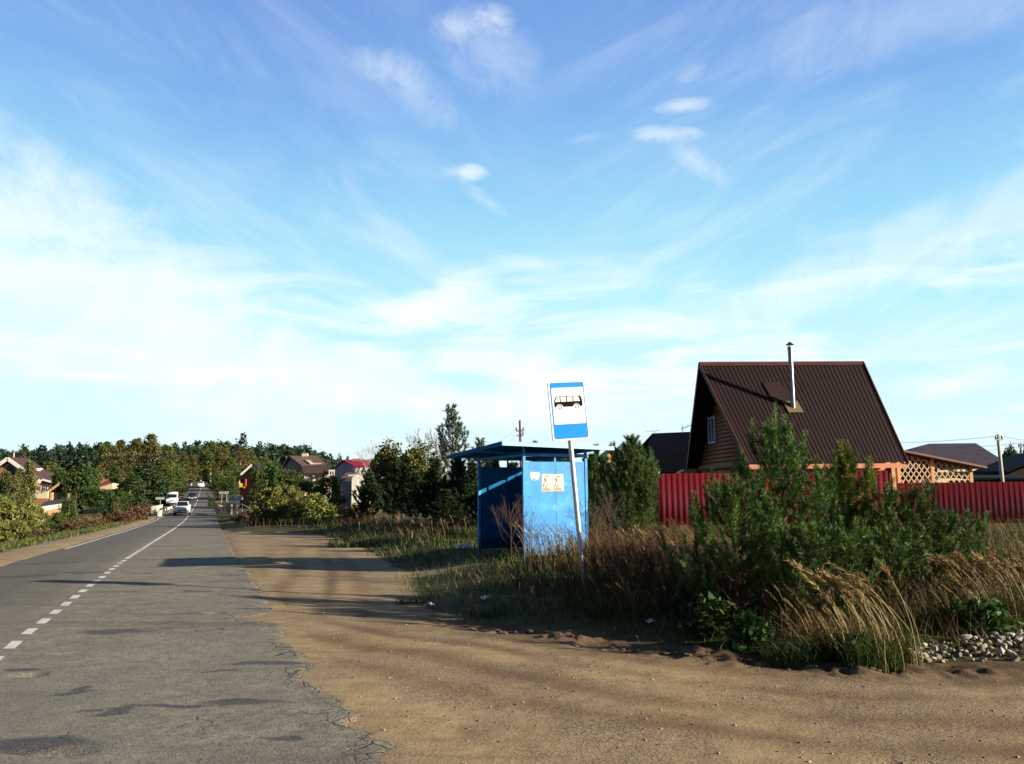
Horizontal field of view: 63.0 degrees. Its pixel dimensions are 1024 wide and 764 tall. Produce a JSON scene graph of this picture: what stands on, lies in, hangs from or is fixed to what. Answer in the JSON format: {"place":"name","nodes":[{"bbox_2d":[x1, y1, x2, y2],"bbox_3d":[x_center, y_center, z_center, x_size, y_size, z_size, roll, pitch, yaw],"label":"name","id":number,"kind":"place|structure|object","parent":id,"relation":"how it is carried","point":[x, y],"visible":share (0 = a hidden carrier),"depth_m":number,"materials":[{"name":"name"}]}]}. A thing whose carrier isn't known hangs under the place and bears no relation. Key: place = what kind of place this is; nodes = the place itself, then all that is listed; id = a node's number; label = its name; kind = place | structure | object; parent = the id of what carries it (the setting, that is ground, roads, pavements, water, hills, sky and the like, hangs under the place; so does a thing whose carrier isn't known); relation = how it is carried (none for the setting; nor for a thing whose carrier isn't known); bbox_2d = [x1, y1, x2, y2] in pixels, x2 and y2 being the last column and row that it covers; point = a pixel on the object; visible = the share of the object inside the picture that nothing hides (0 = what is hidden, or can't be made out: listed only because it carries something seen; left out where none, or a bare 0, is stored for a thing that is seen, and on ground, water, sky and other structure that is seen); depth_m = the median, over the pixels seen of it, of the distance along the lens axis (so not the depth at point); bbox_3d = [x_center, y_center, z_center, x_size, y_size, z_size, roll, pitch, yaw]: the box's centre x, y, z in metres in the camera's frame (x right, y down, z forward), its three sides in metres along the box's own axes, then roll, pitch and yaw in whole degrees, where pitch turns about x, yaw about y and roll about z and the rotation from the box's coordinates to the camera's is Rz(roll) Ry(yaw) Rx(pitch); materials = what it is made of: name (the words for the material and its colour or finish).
{"place":"outdoors","nodes":[
{"label":"outdoors","id":0,"kind":"place"},
{"bbox_2d":[0,481,394,763],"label":"road","id":1,"kind":"structure","parent":0,"point":[159,651],"depth_m":9.50,"materials":[{"name":"asphalt"}]},
{"bbox_2d":[0,487,201,659],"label":"line","id":2,"kind":"object","parent":1,"relation":"on","point":[12,644],"visible":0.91,"depth_m":14.96,"materials":[{"name":"paint"}]},
{"bbox_2d":[245,515,470,545],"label":"rough grass","id":3,"kind":"structure","parent":0,"point":[345,522],"depth_m":42.44,"materials":[{"name":"plant"}]},
{"bbox_2d":[333,512,473,542],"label":"plume grass","id":4,"kind":"structure","parent":0,"point":[421,523],"depth_m":37.64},
{"bbox_2d":[0,478,1023,763],"bbox_3d":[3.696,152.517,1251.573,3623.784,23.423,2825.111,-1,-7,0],"label":"ground","id":5,"kind":"structure","parent":0,"point":[302,580],"depth_m":8.75,"materials":[{"name":"sand"}]},
{"bbox_2d":[0,469,18,522],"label":"birch tree","id":6,"kind":"object","parent":5,"relation":"on","point":[6,482],"visible":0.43,"depth_m":99.12,"materials":[{"name":"green plant"}]},
{"bbox_2d":[0,495,29,536],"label":"willow shrub","id":7,"kind":"object","parent":5,"relation":"on","point":[8,509],"visible":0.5,"depth_m":51.31,"materials":[{"name":"green plant"}]},
{"bbox_2d":[0,520,34,542],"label":"willow shrub","id":8,"kind":"object","parent":5,"relation":"on","point":[20,528],"visible":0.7,"depth_m":45.10,"materials":[{"name":"green plant"}]},
{"bbox_2d":[10,500,45,537],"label":"willow shrub","id":9,"kind":"object","parent":5,"relation":"on","point":[32,520],"visible":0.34,"depth_m":55.37,"materials":[{"name":"green plant"}]},
{"bbox_2d":[15,460,43,505],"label":"birch tree","id":10,"kind":"object","parent":5,"relation":"on","point":[30,477],"visible":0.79,"depth_m":91.15,"materials":[{"name":"green plant"}]},
{"bbox_2d":[0,457,61,504],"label":"gabled brick house","id":11,"kind":"structure","parent":5,"relation":"on","point":[13,464],"depth_m":149.81,"materials":[{"name":"brown brick"}]},
{"bbox_2d":[41,498,68,515],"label":"shed","id":12,"kind":"object","parent":5,"relation":"on","point":[51,508],"visible":0.38,"depth_m":112.77,"materials":[{"name":"beige paint"}]},
{"bbox_2d":[48,509,70,532],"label":"shrub","id":13,"kind":"object","parent":5,"relation":"on","point":[58,517],"visible":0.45,"depth_m":64.88,"materials":[{"name":"green plant"}]},
{"bbox_2d":[50,466,76,508],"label":"broadleaf tree","id":14,"kind":"object","parent":5,"relation":"on","point":[58,476],"visible":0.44,"depth_m":138.10,"materials":[{"name":"green plant"}]},
{"bbox_2d":[0,520,133,552],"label":"verge grass","id":15,"kind":"structure","parent":5,"relation":"on","point":[7,545],"depth_m":45.76,"materials":[{"name":"plant"}]},
{"bbox_2d":[57,498,79,524],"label":"shrub","id":16,"kind":"object","parent":5,"relation":"on","point":[66,506],"visible":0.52,"depth_m":74.90,"materials":[{"name":"green plant"}]},
{"bbox_2d":[53,519,97,532],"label":"dry shrub","id":17,"kind":"object","parent":5,"relation":"on","point":[76,523],"visible":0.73,"depth_m":64.83,"materials":[{"name":"brown plant"}]},
{"bbox_2d":[59,461,100,511],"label":"broadleaf tree","id":18,"kind":"object","parent":5,"relation":"on","point":[78,478],"visible":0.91,"depth_m":123.51,"materials":[{"name":"green plant"}]},
{"bbox_2d":[80,485,120,516],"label":"broadleaf tree","id":19,"kind":"object","parent":5,"relation":"on","point":[94,496],"visible":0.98,"depth_m":116.02,"materials":[{"name":"green plant"}]},
{"bbox_2d":[89,441,114,479],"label":"birch tree","id":20,"kind":"object","parent":5,"relation":"on","point":[106,446],"visible":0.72,"depth_m":253.53,"materials":[{"name":"green plant"}]},
{"bbox_2d":[102,439,130,474],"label":"birch tree","id":21,"kind":"object","parent":5,"relation":"on","point":[120,447],"visible":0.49,"depth_m":238.49,"materials":[{"name":"green plant"}]},
{"bbox_2d":[102,489,135,512],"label":"broadleaf tree","id":22,"kind":"object","parent":5,"relation":"on","point":[124,496],"visible":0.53,"depth_m":118.84,"materials":[{"name":"green plant"}]},
{"bbox_2d":[103,510,138,522],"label":"dry shrub","id":23,"kind":"object","parent":5,"relation":"on","point":[121,516],"visible":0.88,"depth_m":84.51,"materials":[{"name":"brown plant"}]},
{"bbox_2d":[103,473,154,512],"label":"broadleaf tree","id":24,"kind":"object","parent":5,"relation":"on","point":[131,485],"visible":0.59,"depth_m":138.05,"materials":[{"name":"green plant"}]},
{"bbox_2d":[115,438,148,474],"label":"birch tree","id":25,"kind":"object","parent":5,"relation":"on","point":[129,460],"visible":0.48,"depth_m":213.27,"materials":[{"name":"green plant"}]},
{"bbox_2d":[124,505,149,519],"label":"dry shrub","id":26,"kind":"object","parent":5,"relation":"on","point":[139,511],"visible":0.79,"depth_m":90.60,"materials":[{"name":"brown plant"}]},
{"bbox_2d":[120,461,174,505],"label":"broadleaf tree","id":27,"kind":"object","parent":5,"relation":"on","point":[153,481],"visible":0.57,"depth_m":147.72,"materials":[{"name":"green plant"}]},
{"bbox_2d":[132,433,162,468],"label":"birch tree","id":28,"kind":"object","parent":5,"relation":"on","point":[152,445],"visible":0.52,"depth_m":203.66,"materials":[{"name":"green plant"}]},
{"bbox_2d":[153,445,182,487],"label":"birch tree","id":29,"kind":"object","parent":5,"relation":"on","point":[168,450],"visible":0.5,"depth_m":199.23,"materials":[{"name":"green plant"}]},
{"bbox_2d":[0,432,338,480],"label":"pine forest","id":30,"kind":"object","parent":5,"relation":"on","point":[69,458],"visible":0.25,"depth_m":305.62,"materials":[{"name":"plant"}]},
{"bbox_2d":[161,468,187,496],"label":"broadleaf tree","id":31,"kind":"object","parent":5,"relation":"on","point":[172,478],"visible":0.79,"depth_m":178.11,"materials":[{"name":"green plant"}]},
{"bbox_2d":[174,451,198,490],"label":"birch tree","id":32,"kind":"object","parent":5,"relation":"on","point":[181,464],"visible":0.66,"depth_m":213.73,"materials":[{"name":"green plant"}]},
{"bbox_2d":[185,455,203,487],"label":"birch tree","id":33,"kind":"object","parent":5,"relation":"on","point":[192,461],"visible":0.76,"depth_m":233.44,"materials":[{"name":"green plant"}]},
{"bbox_2d":[198,440,220,481],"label":"birch tree","id":34,"kind":"object","parent":5,"relation":"on","point":[212,446],"visible":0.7,"depth_m":266.23,"materials":[{"name":"green plant"}]},
{"bbox_2d":[205,475,225,499],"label":"broadleaf tree","id":35,"kind":"object","parent":5,"relation":"on","point":[216,481],"visible":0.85,"depth_m":173.06,"materials":[{"name":"green plant"}]},
{"bbox_2d":[207,447,231,475],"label":"birch tree","id":36,"kind":"object","parent":5,"relation":"on","point":[220,453],"visible":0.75,"depth_m":253.30,"materials":[{"name":"green plant"}]},
{"bbox_2d":[215,457,242,483],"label":"birch tree","id":37,"kind":"object","parent":5,"relation":"on","point":[231,469],"visible":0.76,"depth_m":213.46,"materials":[{"name":"green plant"}]},
{"bbox_2d":[219,477,239,501],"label":"broadleaf tree","id":38,"kind":"object","parent":5,"relation":"on","point":[229,485],"visible":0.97,"depth_m":158.42,"materials":[{"name":"green plant"}]},
{"bbox_2d":[223,446,253,486],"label":"birch tree","id":39,"kind":"object","parent":5,"relation":"on","point":[239,451],"visible":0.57,"depth_m":233.92,"materials":[{"name":"green plant"}]},
{"bbox_2d":[239,464,265,507],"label":"roadside cottage","id":40,"kind":"structure","parent":5,"relation":"on","point":[245,484],"depth_m":127.41,"materials":[{"name":"brown wood"}]},
{"bbox_2d":[244,464,268,508],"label":"broadleaf tree","id":41,"kind":"object","parent":5,"relation":"on","point":[254,476],"visible":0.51,"depth_m":104.89,"materials":[{"name":"green plant"}]},
{"bbox_2d":[242,486,296,524],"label":"willow shrub","id":42,"kind":"object","parent":5,"relation":"on","point":[270,498],"visible":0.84,"depth_m":60.52,"materials":[{"name":"green plant"}]},
{"bbox_2d":[255,458,285,503],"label":"broadleaf tree","id":43,"kind":"object","parent":5,"relation":"on","point":[269,477],"visible":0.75,"depth_m":97.10,"materials":[{"name":"green plant"}]},
{"bbox_2d":[275,467,306,502],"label":"broadleaf tree","id":44,"kind":"object","parent":5,"relation":"on","point":[285,480],"visible":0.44,"depth_m":91.23,"materials":[{"name":"green plant"}]},
{"bbox_2d":[282,453,331,500],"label":"brown roofed house","id":45,"kind":"structure","parent":5,"relation":"on","point":[310,468],"depth_m":165.10,"materials":[{"name":"beige tile"}]},
{"bbox_2d":[283,492,339,524],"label":"willow shrub","id":46,"kind":"object","parent":5,"relation":"on","point":[312,500],"visible":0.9,"depth_m":58.82,"materials":[{"name":"green plant"}]},
{"bbox_2d":[306,470,348,518],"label":"broadleaf tree","id":47,"kind":"object","parent":5,"relation":"on","point":[338,498],"visible":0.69,"depth_m":78.98,"materials":[{"name":"green plant"}]},
{"bbox_2d":[342,481,352,513],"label":"metal gate","id":48,"kind":"structure","parent":5,"relation":"on","point":[347,488],"depth_m":90.27,"materials":[{"name":"metal"}]},
{"bbox_2d":[323,535,389,547],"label":"grass clump","id":49,"kind":"object","parent":5,"relation":"on","point":[342,544],"visible":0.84,"depth_m":32.30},
{"bbox_2d":[333,458,383,504],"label":"red roofed house","id":50,"kind":"structure","parent":5,"relation":"on","point":[347,468],"depth_m":140.39,"materials":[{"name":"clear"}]},
{"bbox_2d":[330,505,386,523],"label":"dry shrub","id":51,"kind":"object","parent":5,"relation":"on","point":[352,512],"visible":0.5,"depth_m":57.00,"materials":[{"name":"brown plant"}]},
{"bbox_2d":[350,471,383,521],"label":"pine tree","id":52,"kind":"object","parent":5,"relation":"on","point":[367,490],"visible":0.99,"depth_m":55.33,"materials":[{"name":"green plant"}]},
{"bbox_2d":[356,436,403,517],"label":"broadleaf tree","id":53,"kind":"object","parent":5,"relation":"on","point":[387,457],"visible":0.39,"depth_m":75.39,"materials":[{"name":"green plant"}]},
{"bbox_2d":[379,461,412,522],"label":"pine tree","id":54,"kind":"object","parent":5,"relation":"on","point":[398,478],"visible":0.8,"depth_m":53.23,"materials":[{"name":"green plant"}]},
{"bbox_2d":[396,471,430,521],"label":"pine tree","id":55,"kind":"object","parent":5,"relation":"on","point":[408,498],"visible":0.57,"depth_m":49.28,"materials":[{"name":"green plant"}]},
{"bbox_2d":[400,438,450,517],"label":"broadleaf tree","id":56,"kind":"object","parent":5,"relation":"on","point":[414,460],"visible":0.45,"depth_m":72.86,"materials":[{"name":"green plant"}]},
{"bbox_2d":[412,457,447,524],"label":"pine tree","id":57,"kind":"object","parent":5,"relation":"on","point":[432,476],"visible":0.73,"depth_m":45.36,"materials":[{"name":"green plant"}]},
{"bbox_2d":[425,488,470,527],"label":"shrub","id":58,"kind":"object","parent":5,"relation":"on","point":[444,505],"visible":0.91,"depth_m":37.32,"materials":[{"name":"green plant"}]},
{"bbox_2d":[435,403,469,516],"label":"pine tree","id":59,"kind":"object","parent":5,"relation":"on","point":[451,448],"visible":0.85,"depth_m":57.81,"materials":[{"name":"green plant"}]},
{"bbox_2d":[437,453,474,515],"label":"pine tree","id":60,"kind":"object","parent":5,"relation":"on","point":[458,468],"visible":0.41,"depth_m":43.40,"materials":[{"name":"green plant"}]},
{"bbox_2d":[452,462,477,529],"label":"pine tree","id":61,"kind":"object","parent":5,"relation":"on","point":[470,486],"visible":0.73,"depth_m":39.41,"materials":[{"name":"green plant"}]},
{"bbox_2d":[491,494,532,566],"bbox_3d":[0.034,3.373,18.312,1.123,1.931,0.924,-5,-9,32],"label":"dead weed","id":62,"kind":"object","parent":5,"relation":"on","point":[510,522],"visible":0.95,"depth_m":18.36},
{"bbox_2d":[447,441,613,561],"bbox_3d":[0.390,3.139,21.392,3.010,3.001,3.740,3,-8,-24],"label":"bus shelter","id":63,"kind":"object","parent":5,"relation":"on","point":[496,484],"visible":0.82,"depth_m":20.53,"materials":[{"name":"blue paint"}]},
{"bbox_2d":[513,522,603,571],"bbox_3d":[1.007,3.380,17.226,1.869,1.046,1.441,-3,-8,20],"label":"grass clump","id":64,"kind":"object","parent":5,"relation":"on","point":[528,536],"visible":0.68,"depth_m":17.17,"materials":[{"name":"plant"}]},
{"bbox_2d":[547,380,589,583],"bbox_3d":[1.127,1.962,14.781,0.725,4.003,0.134,-2,-8,-20],"label":"bus stop sign","id":65,"kind":"object","parent":5,"relation":"on","point":[568,412],"visible":0.97,"depth_m":14.87,"materials":[{"name":"metal"}]},
{"bbox_2d":[587,453,621,533],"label":"pine tree","id":66,"kind":"object","parent":5,"relation":"on","point":[593,485],"visible":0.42,"depth_m":26.47,"materials":[{"name":"green plant"}]},
{"bbox_2d":[589,489,626,533],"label":"dead weed","id":67,"kind":"object","parent":5,"relation":"on","point":[610,509],"visible":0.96,"depth_m":20.22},
{"bbox_2d":[589,542,659,592],"bbox_3d":[1.764,3.105,12.969,1.160,1.320,0.792,-1,-7,0],"label":"dead weed","id":68,"kind":"object","parent":5,"relation":"on","point":[622,562],"visible":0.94,"depth_m":12.95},
{"bbox_2d":[594,432,661,539],"bbox_3d":[3.107,2.943,22.267,1.859,3.263,2.129,-1,-7,0],"label":"pine tree","id":69,"kind":"object","parent":5,"relation":"on","point":[635,489],"visible":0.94,"depth_m":21.96,"materials":[{"name":"green plant"}]},
{"bbox_2d":[600,581,663,619],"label":"grass clump","id":70,"kind":"object","parent":5,"relation":"on","point":[630,610],"visible":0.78,"depth_m":12.25,"materials":[{"name":"plant"}]},
{"bbox_2d":[623,524,675,602],"bbox_3d":[2.095,2.898,12.708,0.904,1.636,0.904,-1,-7,0],"label":"dead weed","id":71,"kind":"object","parent":5,"relation":"on","point":[650,544],"visible":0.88,"depth_m":12.74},
{"bbox_2d":[280,513,1023,663],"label":"turf","id":72,"kind":"structure","parent":5,"relation":"on","point":[469,534],"depth_m":16.09,"materials":[{"name":"green plant"}]},
{"bbox_2d":[287,609,1022,763],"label":"grit","id":73,"kind":"object","parent":5,"relation":"on","point":[1016,756],"visible":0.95,"depth_m":7.71,"materials":[{"name":"gravel"}]},
{"bbox_2d":[636,432,702,515],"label":"dark gabled house","id":74,"kind":"structure","parent":5,"relation":"on","point":[670,450],"depth_m":52.21,"materials":[{"name":"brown wood"}]},
{"bbox_2d":[665,580,700,617],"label":"leafy weed","id":75,"kind":"object","parent":5,"relation":"on","point":[685,594],"visible":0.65,"depth_m":11.86,"materials":[{"name":"green plant"}]},
{"bbox_2d":[678,588,739,639],"bbox_3d":[2.623,3.229,10.960,0.801,1.012,0.656,4,-8,-31],"label":"leafy weed","id":76,"kind":"object","parent":5,"relation":"on","point":[708,611],"visible":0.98,"depth_m":10.91,"materials":[{"name":"green plant"}]},
{"bbox_2d":[654,466,789,609],"bbox_3d":[2.975,2.273,11.768,1.931,2.181,1.964,-1,-7,0],"label":"pine tree","id":77,"kind":"object","parent":5,"relation":"on","point":[732,511],"visible":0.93,"depth_m":11.63,"materials":[{"name":"green plant"}]},
{"bbox_2d":[719,608,783,653],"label":"leafy weed","id":78,"kind":"object","parent":5,"relation":"on","point":[749,628],"visible":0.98,"depth_m":10.20,"materials":[{"name":"green plant"}]},
{"bbox_2d":[490,513,1023,653],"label":"dry grass","id":79,"kind":"structure","parent":5,"relation":"on","point":[924,630],"depth_m":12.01,"materials":[{"name":"plant"}]},
{"bbox_2d":[657,471,891,531],"bbox_3d":[9.163,4.367,29.462,7.966,2.640,0.119,-2,-7,11],"label":"metal fence","id":80,"kind":"object","parent":5,"relation":"on","point":[674,490],"visible":0.24,"depth_m":30.01,"materials":[{"name":"metal"}]},
{"bbox_2d":[712,401,849,596],"bbox_3d":[4.094,1.777,12.460,1.908,3.080,1.747,3,-8,-28],"label":"pine tree","id":81,"kind":"object","parent":5,"relation":"on","point":[772,447],"visible":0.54,"depth_m":12.41,"materials":[{"name":"green plant"}]},
{"bbox_2d":[755,635,831,667],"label":"grass clump","id":82,"kind":"object","parent":5,"relation":"on","point":[813,655],"visible":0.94,"depth_m":9.55,"materials":[{"name":"plant"}]},
{"bbox_2d":[686,342,908,521],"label":"log house","id":83,"kind":"structure","parent":5,"relation":"on","point":[826,403],"depth_m":37.62,"materials":[{"name":"brown metal"}]},
{"bbox_2d":[754,514,891,624],"bbox_3d":[4.094,2.509,11.043,1.634,1.570,1.716,7,-10,-44],"label":"pine tree","id":84,"kind":"object","parent":5,"relation":"on","point":[814,544],"visible":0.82,"depth_m":10.89,"materials":[{"name":"green plant"}]},
{"bbox_2d":[773,591,873,661],"bbox_3d":[3.646,2.861,9.919,1.416,0.791,1.106,-1,-7,0],"label":"grass clump","id":85,"kind":"object","parent":5,"relation":"on","point":[816,633],"visible":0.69,"depth_m":9.89,"materials":[{"name":"plant"}]},
{"bbox_2d":[794,437,899,579],"bbox_3d":[5.274,2.115,13.102,1.514,2.539,1.703,-5,-9,33],"label":"pine tree","id":86,"kind":"object","parent":5,"relation":"on","point":[847,463],"visible":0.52,"depth_m":12.99,"materials":[{"name":"green plant"}]},
{"bbox_2d":[818,629,880,664],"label":"leafy weed","id":87,"kind":"object","parent":5,"relation":"on","point":[833,654],"visible":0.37,"depth_m":9.51,"materials":[{"name":"green plant"}]},
{"bbox_2d":[783,558,926,666],"bbox_3d":[4.047,2.632,9.636,1.305,1.218,1.237,3,-8,-24],"label":"grass clump","id":88,"kind":"object","parent":5,"relation":"on","point":[845,582],"visible":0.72,"depth_m":9.62,"materials":[{"name":"plant"}]},
{"bbox_2d":[821,617,909,673],"bbox_3d":[3.940,2.901,9.292,0.990,0.627,0.976,-5,-8,31],"label":"grass clump","id":89,"kind":"object","parent":5,"relation":"on","point":[879,659],"visible":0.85,"depth_m":9.21,"materials":[{"name":"plant"}]},
{"bbox_2d":[830,510,950,607],"bbox_3d":[5.130,2.514,11.745,1.593,1.471,1.928,-1,-7,0],"label":"pine tree","id":90,"kind":"object","parent":5,"relation":"on","point":[900,554],"visible":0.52,"depth_m":11.46,"materials":[{"name":"green plant"}]},
{"bbox_2d":[846,476,974,598],"bbox_3d":[5.838,2.347,12.524,1.591,1.951,1.843,-1,-7,0],"label":"pine tree","id":91,"kind":"object","parent":5,"relation":"on","point":[890,497],"visible":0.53,"depth_m":12.23,"materials":[{"name":"green plant"}]},
{"bbox_2d":[895,450,986,482],"bbox_3d":[19.308,5.008,39.408,4.578,3.561,5.200,-1,-7,0],"label":"lattice pergola","id":92,"kind":"object","parent":5,"relation":"on","point":[930,465],"visible":0.34,"depth_m":37.97,"materials":[{"name":"brown wood"}]},
{"bbox_2d":[890,443,997,482],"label":"hip roofed house","id":93,"kind":"structure","parent":5,"relation":"on","point":[970,453],"depth_m":74.57,"materials":[{"name":"brown metal"}]},
{"bbox_2d":[886,506,1009,596],"bbox_3d":[6.456,2.597,12.723,1.726,1.479,1.791,-1,-7,0],"label":"pine tree","id":94,"kind":"object","parent":5,"relation":"on","point":[953,518],"visible":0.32,"depth_m":12.32,"materials":[{"name":"green plant"}]},
{"bbox_2d":[896,482,1023,522],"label":"metal fence","id":95,"kind":"object","parent":5,"relation":"on","point":[1005,500],"visible":0.34,"depth_m":34.39,"materials":[{"name":"metal"}]},
{"bbox_2d":[925,551,1023,620],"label":"grass clump","id":96,"kind":"object","parent":5,"relation":"on","point":[965,564],"visible":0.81,"depth_m":11.06,"materials":[{"name":"plant"}]},
{"bbox_2d":[931,548,1023,592],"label":"grass clump","id":97,"kind":"object","parent":5,"relation":"on","point":[1008,553],"visible":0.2,"depth_m":13.27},
{"bbox_2d":[945,475,1023,481],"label":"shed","id":98,"kind":"structure","parent":5,"relation":"on","point":[996,478],"depth_m":55.02,"materials":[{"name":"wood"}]},
{"bbox_2d":[946,593,1023,635],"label":"leafy weed","id":99,"kind":"object","parent":5,"relation":"on","point":[991,612],"visible":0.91,"depth_m":10.48,"materials":[{"name":"green plant"}]},
{"bbox_2d":[973,453,1023,474],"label":"house roof","id":100,"kind":"structure","parent":5,"relation":"on","point":[1013,464],"depth_m":65.90,"materials":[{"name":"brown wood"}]},
{"bbox_2d":[0,0,1023,475],"label":"sky","id":101,"kind":"structure","parent":0,"point":[332,226],"materials":[{"name":"blue"}]},
{"bbox_2d":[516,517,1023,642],"bbox_3d":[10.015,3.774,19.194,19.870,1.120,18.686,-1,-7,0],"label":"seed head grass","id":102,"kind":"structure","parent":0,"point":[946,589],"depth_m":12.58,"materials":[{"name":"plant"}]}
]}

